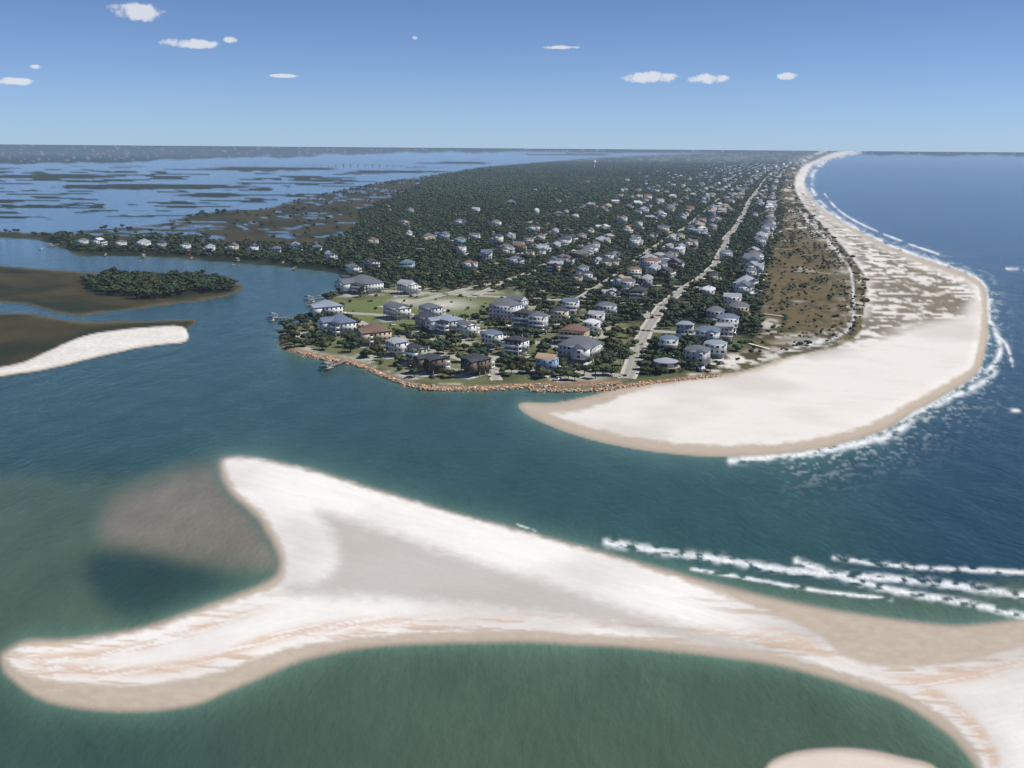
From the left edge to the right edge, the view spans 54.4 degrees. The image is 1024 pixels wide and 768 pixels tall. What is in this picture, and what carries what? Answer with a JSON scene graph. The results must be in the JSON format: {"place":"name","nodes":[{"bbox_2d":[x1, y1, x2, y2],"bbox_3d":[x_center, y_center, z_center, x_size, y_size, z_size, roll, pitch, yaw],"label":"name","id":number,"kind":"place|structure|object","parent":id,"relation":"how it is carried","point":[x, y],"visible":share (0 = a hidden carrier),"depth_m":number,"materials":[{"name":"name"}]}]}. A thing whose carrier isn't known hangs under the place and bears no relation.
{"place":"outdoors","nodes":[
{"label":"outdoors","id":0,"kind":"place"},
{"bbox_2d":[0,144,1023,767],"bbox_3d":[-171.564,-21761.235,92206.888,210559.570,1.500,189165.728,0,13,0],"label":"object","id":1,"kind":"structure","parent":0,"point":[234,532],"depth_m":345.48,"materials":[{"name":"teal liquid"}]},
{"bbox_2d":[38,248,328,371],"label":"boats","id":2,"kind":"object","parent":1,"relation":"on","point":[273,319],"visible":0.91,"depth_m":701.17,"materials":[{"name":"white plastic"}]},
{"bbox_2d":[47,243,346,368],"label":"piers","id":3,"kind":"structure","parent":1,"relation":"on","point":[280,317],"depth_m":707.10,"materials":[{"name":"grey wood"}]},
{"bbox_2d":[3,197,842,252],"bbox_3d":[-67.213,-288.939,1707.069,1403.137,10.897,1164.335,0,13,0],"label":"trees","id":4,"kind":"object","parent":1,"relation":"on","point":[425,210],"visible":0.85,"depth_m":1498.66,"materials":[{"name":"green plant"}]},
{"bbox_2d":[76,163,788,379],"bbox_3d":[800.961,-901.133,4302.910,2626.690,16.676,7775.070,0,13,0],"label":"houses","id":5,"kind":"structure","parent":1,"relation":"on","point":[578,345],"depth_m":766.12,"materials":[{"name":"white paint"}]},
{"bbox_2d":[77,243,869,380],"bbox_3d":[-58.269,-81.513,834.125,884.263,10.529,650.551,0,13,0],"label":"trees","id":6,"kind":"object","parent":1,"relation":"on","point":[172,280],"visible":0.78,"depth_m":845.14,"materials":[{"name":"green plant"}]},
{"bbox_2d":[210,154,790,175],"bbox_3d":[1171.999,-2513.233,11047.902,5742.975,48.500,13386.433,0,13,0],"label":"tower bridge blocks","id":7,"kind":"structure","parent":1,"relation":"on","point":[775,166],"depth_m":6041.08,"materials":[{"name":"grey concrete"}]},
{"bbox_2d":[282,346,721,392],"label":"shore rocks","id":8,"kind":"object","parent":1,"relation":"on","point":[535,387],"visible":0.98,"depth_m":513.06,"materials":[{"name":"beige stone"}]},
{"bbox_2d":[317,174,799,201],"bbox_3d":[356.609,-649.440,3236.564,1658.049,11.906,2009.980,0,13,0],"label":"trees","id":9,"kind":"object","parent":1,"relation":"on","point":[450,186],"visible":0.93,"depth_m":2938.72,"materials":[{"name":"green plant"}]},
{"bbox_2d":[290,203,866,377],"bbox_3d":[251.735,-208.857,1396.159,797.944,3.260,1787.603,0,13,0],"label":"dune shrubs","id":10,"kind":"object","parent":1,"relation":"on","point":[399,368],"visible":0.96,"depth_m":871.02,"materials":[{"name":"green plant"}]},
{"bbox_2d":[346,166,829,379],"bbox_3d":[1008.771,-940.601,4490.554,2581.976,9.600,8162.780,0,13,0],"label":"island roads","id":11,"kind":"structure","parent":1,"relation":"on","point":[630,369],"depth_m":734.21,"materials":[{"name":"grey asphalt"}]},
{"bbox_2d":[142,218,739,380],"bbox_3d":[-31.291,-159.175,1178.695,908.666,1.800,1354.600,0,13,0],"label":"cars","id":12,"kind":"object","parent":11,"relation":"on","point":[559,377],"visible":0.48,"depth_m":629.04,"materials":[{"name":"paint"}]},
{"bbox_2d":[437,161,800,177],"bbox_3d":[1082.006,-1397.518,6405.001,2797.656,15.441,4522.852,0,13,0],"label":"forest","id":13,"kind":"object","parent":1,"relation":"on","point":[562,168],"visible":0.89,"depth_m":5455.71,"materials":[{"name":"green plant"}]},
{"bbox_2d":[0,0,1023,151],"label":"sky","id":14,"kind":"structure","parent":0,"point":[781,75],"materials":[{"name":"blue"}]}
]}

